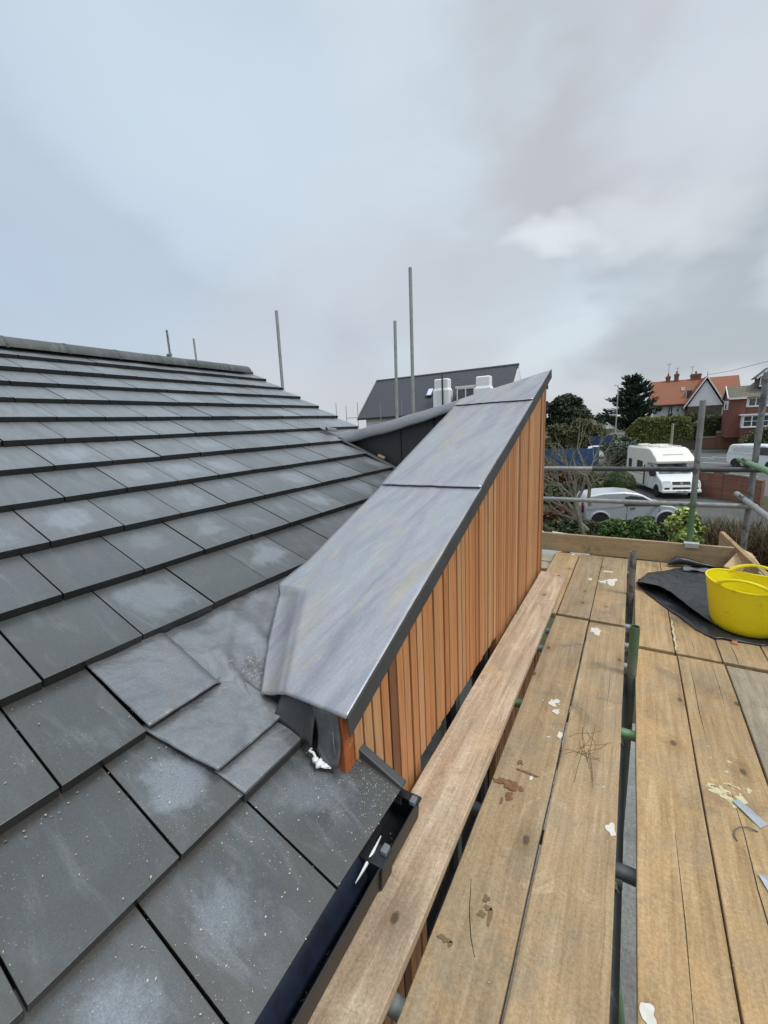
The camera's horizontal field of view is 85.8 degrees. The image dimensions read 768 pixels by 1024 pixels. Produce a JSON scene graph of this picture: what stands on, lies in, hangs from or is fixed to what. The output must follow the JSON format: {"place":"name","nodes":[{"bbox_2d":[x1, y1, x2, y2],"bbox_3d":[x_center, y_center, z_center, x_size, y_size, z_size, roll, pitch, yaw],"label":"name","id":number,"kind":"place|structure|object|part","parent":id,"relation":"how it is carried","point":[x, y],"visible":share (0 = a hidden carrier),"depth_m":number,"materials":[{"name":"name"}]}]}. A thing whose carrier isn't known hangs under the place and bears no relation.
{"place":"outdoors","nodes":[
{"label":"outdoors","id":0,"kind":"place"},
{"bbox_2d":[0,0,767,428],"label":"sky","id":1,"kind":"structure","parent":0,"point":[577,190],"materials":[{"name":"grey"}]},
{"bbox_2d":[357,363,520,426],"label":"slate roofed house","id":2,"kind":"structure","parent":0,"point":[432,390],"depth_m":24.19,"materials":[{"name":"tile"}]},
{"bbox_2d":[457,387,474,399],"bbox_3d":[4.427,-6.360,22.371,1.000,0.720,0.060,4,13,30],"label":"window","id":3,"kind":"structure","parent":2,"relation":"in","point":[461,392],"depth_m":22.37,"materials":[{"name":"white glass"}]},
{"bbox_2d":[542,525,589,555],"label":"ground","id":4,"kind":"structure","parent":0,"point":[548,552],"depth_m":13.43,"materials":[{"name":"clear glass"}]},
{"bbox_2d":[501,706,635,1023],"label":"patio","id":5,"kind":"structure","parent":0,"point":[628,952],"depth_m":4.16,"materials":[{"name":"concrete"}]},
{"bbox_2d":[387,372,767,1023],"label":"scaffold","id":6,"kind":"object","parent":5,"relation":"on","point":[625,873],"visible":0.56,"depth_m":3.24,"materials":[{"name":"metal"}]},
{"bbox_2d":[308,571,566,1023],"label":"loose plank","id":7,"kind":"object","parent":6,"relation":"on","point":[363,985],"visible":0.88,"depth_m":1.47,"materials":[{"name":"brown wood"}]},
{"bbox_2d":[397,615,587,1023],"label":"scaffold board","id":8,"kind":"object","parent":6,"relation":"on","point":[502,848],"visible":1,"depth_m":1.35,"materials":[{"name":"brown wood"}]},
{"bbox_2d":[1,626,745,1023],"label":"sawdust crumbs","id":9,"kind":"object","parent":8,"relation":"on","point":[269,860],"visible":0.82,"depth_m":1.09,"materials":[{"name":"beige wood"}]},
{"bbox_2d":[541,561,549,570],"bbox_3d":[0.446,0.477,5.008,2.945,0.038,0.210,4,13,30],"label":"scaffold board","id":10,"kind":"object","parent":6,"relation":"on","point":[544,565],"visible":0.06,"depth_m":4.24,"materials":[{"name":"beige wood"}]},
{"bbox_2d":[542,554,553,561],"bbox_3d":[0.564,0.429,5.208,2.940,0.038,0.215,4,13,30],"label":"scaffold board","id":11,"kind":"object","parent":6,"relation":"on","point":[547,558],"visible":0.19,"depth_m":4.49,"materials":[{"name":"beige wood"}]},
{"bbox_2d":[546,552,578,616],"bbox_3d":[1.594,0.615,3.818,0.226,0.041,1.567,4,13,30],"label":"scaffold board","id":12,"kind":"object","parent":6,"relation":"on","point":[563,563],"visible":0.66,"depth_m":4.05,"materials":[{"name":"brown wood"}]},
{"bbox_2d":[503,622,624,1023],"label":"scaffold board","id":13,"kind":"object","parent":6,"relation":"on","point":[568,912],"visible":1,"depth_m":1.33,"materials":[{"name":"brown wood"}]},
{"bbox_2d":[557,554,602,622],"bbox_3d":[1.792,0.627,3.707,0.218,0.041,1.563,4,13,30],"label":"scaffold board","id":14,"kind":"object","parent":6,"relation":"on","point":[578,599],"visible":0.91,"depth_m":3.50,"materials":[{"name":"brown wood"}]},
{"bbox_2d":[590,557,627,627],"bbox_3d":[1.978,0.642,3.587,0.225,0.040,1.574,4,13,30],"label":"scaffold board","id":15,"kind":"object","parent":6,"relation":"on","point":[609,606],"visible":0.98,"depth_m":3.38,"materials":[{"name":"brown wood"}]},
{"bbox_2d":[542,532,734,567],"bbox_3d":[2.031,0.336,4.466,2.805,0.197,0.038,4,13,30],"label":"toe board","id":16,"kind":"object","parent":6,"relation":"attached to","point":[715,555],"visible":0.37,"depth_m":4.15,"materials":[{"name":"brown wood"}]},
{"bbox_2d":[635,560,674,654],"bbox_3d":[2.150,0.686,3.341,0.210,0.038,1.830,4,13,30],"label":"scaffold board","id":17,"kind":"object","parent":6,"relation":"on","point":[652,621],"visible":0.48,"depth_m":2.93,"materials":[{"name":"brown wood"}]},
{"bbox_2d":[636,556,767,645],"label":"plastic sheet","id":18,"kind":"object","parent":17,"relation":"on","point":[681,592],"visible":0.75,"depth_m":3.23,"materials":[{"name":"black plastic"}]},
{"bbox_2d":[705,564,767,638],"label":"rubber tub","id":19,"kind":"object","parent":18,"relation":"on","point":[738,602],"visible":1,"depth_m":2.65,"materials":[{"name":"yellow plastic"}]},
{"bbox_2d":[635,649,740,1023],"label":"scaffold board","id":20,"kind":"object","parent":6,"relation":"on","point":[683,953],"visible":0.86,"depth_m":1.30,"materials":[{"name":"brown wood"}]},
{"bbox_2d":[660,562,721,663],"bbox_3d":[2.335,0.693,3.227,0.230,0.050,1.836,4,13,30],"label":"scaffold board","id":21,"kind":"object","parent":6,"relation":"on","point":[689,641],"visible":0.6,"depth_m":2.62,"materials":[{"name":"brown wood"}]},
{"bbox_2d":[677,656,767,1023],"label":"scaffold board","id":22,"kind":"object","parent":6,"relation":"on","point":[733,770],"visible":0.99,"depth_m":1.48,"materials":[{"name":"brown wood"}]},
{"bbox_2d":[733,826,757,840],"bbox_3d":[1.236,1.099,1.421,0.101,0.012,0.031,-6,12,-16],"label":"bent wire","id":23,"kind":"object","parent":22,"relation":"on","point":[738,827],"visible":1,"depth_m":1.43,"materials":[{"name":"grey metal"}]},
{"bbox_2d":[733,799,767,828],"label":"metal strip","id":24,"kind":"object","parent":22,"relation":"on","point":[757,820],"visible":1,"depth_m":1.48,"materials":[{"name":"metal"}]},
{"bbox_2d":[758,874,767,889],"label":"metal plate","id":25,"kind":"object","parent":22,"relation":"on","point":[764,878],"visible":1,"depth_m":1.27,"materials":[{"name":"metal"}]},
{"bbox_2d":[714,638,767,673],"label":"scaffold board","id":26,"kind":"object","parent":6,"relation":"on","point":[745,656],"visible":0.22,"depth_m":2.45,"materials":[{"name":"brown wood"}]},
{"bbox_2d":[726,666,767,785],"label":"scaffold board","id":27,"kind":"object","parent":6,"relation":"on","point":[751,686],"visible":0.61,"depth_m":2.04,"materials":[{"name":"grey wood"}]},
{"bbox_2d":[759,645,767,660],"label":"scaffold board","id":28,"kind":"object","parent":6,"relation":"on","point":[764,649],"visible":0.04,"depth_m":2.49,"materials":[{"name":"brown wood"}]},
{"bbox_2d":[718,531,767,575],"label":"toe board","id":29,"kind":"object","parent":28,"relation":"on","point":[725,539],"visible":0.42,"depth_m":3.58,"materials":[{"name":"brown wood"}]},
{"bbox_2d":[545,417,622,448],"bbox_3d":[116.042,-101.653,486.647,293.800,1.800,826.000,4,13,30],"label":"terrain","id":30,"kind":"structure","parent":0,"point":[606,431],"depth_m":91.79,"materials":[{"name":"green plant"}]},
{"bbox_2d":[545,392,593,431],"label":"oak tree","id":31,"kind":"object","parent":30,"relation":"on","point":[565,408],"visible":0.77,"depth_m":83.76,"materials":[{"name":"green plant"}]},
{"bbox_2d":[594,415,603,424],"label":"street tree","id":32,"kind":"object","parent":30,"relation":"on","point":[596,418],"visible":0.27,"depth_m":153.07,"materials":[{"name":"green plant"}]},
{"bbox_2d":[606,407,615,428],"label":"house","id":33,"kind":"structure","parent":30,"relation":"on","point":[608,425],"depth_m":102.78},
{"bbox_2d":[539,415,767,723],"bbox_3d":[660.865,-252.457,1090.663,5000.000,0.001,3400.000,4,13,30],"label":"ground","id":34,"kind":"structure","parent":0,"point":[764,506],"depth_m":14.60,"materials":[{"name":"soil"}]},
{"bbox_2d":[166,330,171,356],"bbox_3d":[-5.048,-0.718,10.646,0.125,7.432,0.080,4,13,30],"label":"scaffold pole","id":35,"kind":"object","parent":34,"relation":"on","point":[169,354],"visible":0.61,"depth_m":9.94,"materials":[{"name":"metal"}]},
{"bbox_2d":[192,338,196,359],"bbox_3d":[-4.859,-0.945,11.670,0.065,7.446,0.048,4,13,30],"label":"scaffold pole","id":36,"kind":"object","parent":34,"relation":"on","point":[194,348],"visible":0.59,"depth_m":10.96,"materials":[{"name":"grey metal"}]},
{"bbox_2d":[0,335,551,1023],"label":"dark tiled house","id":37,"kind":"structure","parent":34,"relation":"on","point":[180,539],"depth_m":1.48,"materials":[{"name":"tile"}]},
{"bbox_2d":[223,646,265,694],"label":"twigs","id":38,"kind":"object","parent":37,"relation":"on","point":[249,664],"visible":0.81,"depth_m":1.48,"materials":[{"name":"grey"}]},
{"bbox_2d":[309,748,331,768],"bbox_3d":[-0.198,0.756,1.253,0.080,0.046,0.037,2,13,24],"label":"sealant lump","id":39,"kind":"object","parent":37,"relation":"on","point":[318,762],"visible":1,"depth_m":1.25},
{"bbox_2d":[355,836,380,884],"bbox_3d":[-0.041,0.929,1.106,0.011,0.042,0.116,6,14,36],"label":"tape scrap","id":40,"kind":"object","parent":37,"relation":"attached to","point":[366,862],"visible":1,"depth_m":1.10,"materials":[{"name":"white plastic"}]},
{"bbox_2d":[420,648,487,942],"bbox_3d":[0.418,1.601,2.427,0.050,1.350,1.140,4,13,30],"label":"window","id":41,"kind":"structure","parent":37,"relation":"in","point":[439,734],"depth_m":2.43,"materials":[{"name":"glass"}]},
{"bbox_2d":[275,310,283,389],"bbox_3d":[-1.577,0.150,7.195,0.178,6.774,0.048,4,13,30],"label":"scaffold pole","id":42,"kind":"object","parent":34,"relation":"on","point":[279,347],"visible":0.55,"depth_m":6.58,"materials":[{"name":"grey metal"}]},
{"bbox_2d":[393,321,398,418],"bbox_3d":[0.264,0.229,7.052,0.199,6.495,0.048,4,13,30],"label":"scaffold pole","id":43,"kind":"object","parent":34,"relation":"on","point":[395,366],"visible":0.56,"depth_m":6.50,"materials":[{"name":"grey metal"}]},
{"bbox_2d":[408,267,414,413],"bbox_3d":[0.490,0.079,6.402,0.149,7.027,0.048,4,13,30],"label":"scaffold pole","id":44,"kind":"object","parent":34,"relation":"on","point":[411,340],"visible":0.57,"depth_m":5.85,"materials":[{"name":"grey metal"}]},
{"bbox_2d":[545,423,572,449],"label":"scrub bush","id":45,"kind":"object","parent":34,"relation":"on","point":[562,433],"visible":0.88,"depth_m":54.44,"materials":[{"name":"green plant"}]},
{"bbox_2d":[543,483,579,503],"bbox_3d":[10.314,-1.090,24.513,2.502,1.291,3.274,-8,13,-25],"label":"garden shrub","id":46,"kind":"object","parent":34,"relation":"on","point":[556,492],"visible":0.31,"depth_m":23.95,"materials":[{"name":"green plant"}]},
{"bbox_2d":[544,471,582,484],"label":"garden shrub","id":47,"kind":"object","parent":34,"relation":"on","point":[562,479],"visible":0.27,"depth_m":30.31,"materials":[{"name":"green plant"}]},
{"bbox_2d":[544,448,598,465],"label":"blue hoarding","id":48,"kind":"object","parent":34,"relation":"on","point":[588,459],"visible":0.41,"depth_m":42.71,"materials":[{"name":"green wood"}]},
{"bbox_2d":[546,517,600,535],"bbox_3d":[7.897,0.692,17.123,2.354,0.959,1.677,4,13,30],"label":"garden shrub","id":49,"kind":"object","parent":34,"relation":"on","point":[569,526],"visible":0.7,"depth_m":16.84,"materials":[{"name":"green plant"}]},
{"bbox_2d":[543,410,624,534],"bbox_3d":[6.947,-1.196,15.734,4.065,5.177,2.055,2,13,23],"label":"bare tree","id":50,"kind":"object","parent":34,"relation":"on","point":[575,513],"visible":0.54,"depth_m":15.37,"materials":[{"name":"brown plant"}]},
{"bbox_2d":[571,471,607,489],"bbox_3d":[13.937,-2.139,28.028,2.233,1.366,2.084,-1,12,11],"label":"garden shrub","id":51,"kind":"object","parent":34,"relation":"on","point":[599,481],"visible":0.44,"depth_m":27.63,"materials":[{"name":"green plant"}]},
{"bbox_2d":[587,424,605,435],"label":"scrub bush","id":52,"kind":"object","parent":34,"relation":"on","point":[597,431],"visible":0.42,"depth_m":57.44,"materials":[{"name":"green plant"}]},
{"bbox_2d":[595,517,630,537],"bbox_3d":[8.465,0.814,15.196,1.242,1.352,1.233,4,13,30],"label":"garden shrub","id":53,"kind":"object","parent":34,"relation":"on","point":[611,527],"visible":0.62,"depth_m":14.86,"materials":[{"name":"green plant"}]},
{"bbox_2d":[595,434,638,466],"bbox_3d":[18.627,-4.513,33.065,3.116,3.514,2.548,4,13,30],"label":"round bush","id":54,"kind":"object","parent":34,"relation":"on","point":[618,458],"visible":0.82,"depth_m":32.56,"materials":[{"name":"green plant"}]},
{"bbox_2d":[603,471,635,490],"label":"topiary dome","id":55,"kind":"structure","parent":34,"relation":"on","point":[623,479],"depth_m":24.83,"materials":[{"name":"green plant"}]},
{"bbox_2d":[621,513,659,539],"bbox_3d":[8.932,0.827,14.347,1.245,1.609,1.102,-11,14,-35],"label":"garden shrub","id":56,"kind":"object","parent":34,"relation":"on","point":[640,527],"visible":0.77,"depth_m":14.02,"materials":[{"name":"green plant"}]},
{"bbox_2d":[649,522,668,541],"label":"garden shrub","id":57,"kind":"object","parent":34,"relation":"on","point":[661,535],"visible":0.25,"depth_m":14.57,"materials":[{"name":"green plant"}]},
{"bbox_2d":[636,440,695,448],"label":"garden wall","id":58,"kind":"structure","parent":34,"relation":"on","point":[690,444],"depth_m":52.92,"materials":[{"name":"brown brick"}]},
{"bbox_2d":[662,507,708,544],"bbox_3d":[8.643,0.927,12.032,1.221,2.305,1.029,-11,14,-34],"label":"garden shrub","id":59,"kind":"object","parent":34,"relation":"on","point":[676,524],"visible":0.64,"depth_m":11.72,"materials":[{"name":"green plant"}]},
{"bbox_2d":[646,513,767,568],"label":"dead shrub","id":60,"kind":"object","parent":34,"relation":"on","point":[708,541],"visible":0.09,"depth_m":11.79,"materials":[{"name":"brown plant"}]},
{"bbox_2d":[695,431,740,448],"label":"garden wall","id":61,"kind":"structure","parent":34,"relation":"on","point":[717,441],"depth_m":51.31,"materials":[{"name":"red brick"}]},
{"bbox_2d":[697,472,765,504],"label":"brick wall","id":62,"kind":"structure","parent":34,"relation":"on","point":[721,485],"depth_m":22.69,"materials":[{"name":"brick"}]},
{"bbox_2d":[699,511,767,535],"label":"dead shrub","id":63,"kind":"object","parent":34,"relation":"on","point":[707,522],"visible":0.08,"depth_m":14.66,"materials":[{"name":"brown plant"}]},
{"bbox_2d":[702,509,767,571],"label":"dead shrub","id":64,"kind":"object","parent":34,"relation":"on","point":[762,545],"visible":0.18,"depth_m":11.26,"materials":[{"name":"brown plant"}]},
{"bbox_2d":[716,513,767,547],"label":"dead shrub","id":65,"kind":"object","parent":34,"relation":"on","point":[758,529],"visible":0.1,"depth_m":11.97,"materials":[{"name":"brown plant"}]},
{"bbox_2d":[561,483,767,538],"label":"driveway","id":66,"kind":"structure","parent":0,"point":[649,493],"depth_m":21.06,"materials":[{"name":"grey asphalt"}]},
{"bbox_2d":[543,504,581,520],"bbox_3d":[8.331,0.027,20.073,1.882,0.888,2.668,-10,14,-31],"label":"garden shrub","id":67,"kind":"object","parent":66,"relation":"on","point":[550,515],"visible":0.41,"depth_m":19.73,"materials":[{"name":"orange plant"}]},
{"bbox_2d":[573,487,678,526],"bbox_3d":[11.077,-0.249,18.886,4.190,1.600,2.000,-1,12,11],"label":"car","id":68,"kind":"object","parent":66,"relation":"on","point":[597,512],"visible":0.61,"depth_m":18.20,"materials":[{"name":"white metal"}]},
{"bbox_3d":[11.190,-0.474,17.964,1.330,0.460,0.076,-1,12,11],"label":"door window","id":69,"kind":"part","parent":68,"relation":"part of","materials":[{"name":"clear glass"}]},
{"bbox_2d":[627,443,701,496],"bbox_3d":[17.671,-2.809,26.362,2.440,2.950,6.186,0,12,13],"label":"motorhome","id":70,"kind":"object","parent":66,"relation":"on","point":[654,455],"visible":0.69,"depth_m":24.82,"materials":[{"name":"white metal"}]},
{"bbox_2d":[637,460,642,466],"bbox_3d":[16.779,-3.095,27.104,0.010,0.600,1.000,0,12,13],"label":"window","id":71,"kind":"structure","parent":70,"relation":"in","point":[639,463],"depth_m":27.12,"materials":[{"name":"grey glass"}]},
{"bbox_2d":[599,432,767,496],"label":"road","id":72,"kind":"structure","parent":0,"point":[714,459],"depth_m":39.94,"materials":[{"name":"grey asphalt"}]},
{"bbox_2d":[566,417,594,448],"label":"scrub bush","id":73,"kind":"object","parent":72,"relation":"on","point":[574,425],"visible":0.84,"depth_m":54.10,"materials":[{"name":"green plant"}]},
{"bbox_2d":[584,445,604,455],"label":"pale car","id":74,"kind":"object","parent":72,"relation":"on","point":[600,451],"visible":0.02,"depth_m":48.76,"materials":[{"name":"white metal"}]},
{"bbox_2d":[587,435,611,445],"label":"blue hoarding","id":75,"kind":"object","parent":72,"relation":"on","point":[597,440],"visible":0.4,"depth_m":55.00,"materials":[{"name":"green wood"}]},
{"bbox_2d":[614,385,618,433],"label":"street lamp","id":76,"kind":"object","parent":72,"relation":"on","point":[616,409],"visible":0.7,"depth_m":46.84,"materials":[{"name":"grey metal"}]},
{"bbox_2d":[670,423,673,445],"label":"wooden post","id":77,"kind":"object","parent":72,"relation":"on","point":[671,437],"visible":0.66,"depth_m":42.21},
{"bbox_2d":[690,450,727,451],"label":"kerb","id":78,"kind":"structure","parent":72,"relation":"on","point":[712,451],"depth_m":50.12,"materials":[{"name":"concrete"}]},
{"bbox_2d":[726,443,767,466],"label":"white van","id":79,"kind":"object","parent":72,"relation":"on","point":[736,451],"visible":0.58,"depth_m":34.76,"materials":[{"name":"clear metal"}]},
{"bbox_3d":[30.460,-4.812,32.879,0.072,0.620,1.270,-4,12,-6],"label":"cab window","id":80,"kind":"part","parent":79,"relation":"part of","materials":[{"name":"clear glass"}]},
{"bbox_2d":[738,426,767,443],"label":"hedge","id":81,"kind":"object","parent":72,"relation":"on","point":[749,437],"visible":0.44,"depth_m":43.75,"materials":[{"name":"green plant"}]},
{"bbox_2d":[689,448,728,449],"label":"bank","id":82,"kind":"structure","parent":0,"point":[712,449],"depth_m":51.59,"materials":[{"name":"concrete"}]},
{"bbox_2d":[720,368,767,437],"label":"brick house","id":83,"kind":"structure","parent":0,"point":[740,411],"depth_m":46.81,"materials":[{"name":"brick"}]},
{"bbox_2d":[724,401,728,409],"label":"window","id":84,"kind":"structure","parent":83,"relation":"in","point":[726,403],"depth_m":48.51,"materials":[{"name":"white glass"}]},
{"bbox_2d":[747,398,759,406],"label":"window","id":85,"kind":"structure","parent":83,"relation":"in","point":[753,402],"depth_m":46.24,"materials":[{"name":"white glass"}]},
{"bbox_2d":[741,415,767,427],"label":"window","id":86,"kind":"structure","parent":83,"relation":"in","point":[749,421],"depth_m":45.74,"materials":[{"name":"white glass"}]},
{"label":"wood offcut","id":87,"kind":"object","parent":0,"visible":0},
{"bbox_2d":[724,553,754,571],"bbox_3d":[3.087,0.438,3.586,0.295,0.097,0.131,-10,14,-32],"label":"wood offcut","id":88,"kind":"object","parent":87,"relation":"on","point":[734,560],"visible":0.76,"depth_m":3.58,"materials":[{"name":"brown wood"}]},
{"bbox_3d":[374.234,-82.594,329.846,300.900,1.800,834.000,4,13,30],"label":"terrain","id":89,"kind":"structure","parent":0,"visible":0},
{"bbox_2d":[597,372,672,430],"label":"cypress tree","id":90,"kind":"object","parent":89,"relation":"on","point":[633,404],"visible":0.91,"depth_m":57.53,"materials":[{"name":"green plant"}]},
{"bbox_2d":[624,415,694,441],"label":"hedge","id":91,"kind":"object","parent":89,"relation":"on","point":[653,428],"visible":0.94,"depth_m":54.05,"materials":[{"name":"green plant"}]},
{"bbox_2d":[686,413,697,422],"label":"garden shrub","id":92,"kind":"object","parent":89,"relation":"on","point":[692,417],"visible":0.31,"depth_m":55.48,"materials":[{"name":"green plant"}]},
{"bbox_2d":[649,364,739,416],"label":"orange roofed house","id":93,"kind":"structure","parent":89,"relation":"on","point":[676,395],"depth_m":59.85,"materials":[{"name":"tile"}]},
{"bbox_2d":[692,415,721,439],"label":"hedge","id":94,"kind":"object","parent":89,"relation":"on","point":[708,430],"visible":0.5,"depth_m":51.93,"materials":[{"name":"green plant"}]},
{"bbox_2d":[709,414,720,431],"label":"garden shrub","id":95,"kind":"object","parent":89,"relation":"on","point":[717,428],"visible":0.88,"depth_m":51.39,"materials":[{"name":"green plant"}]}
]}

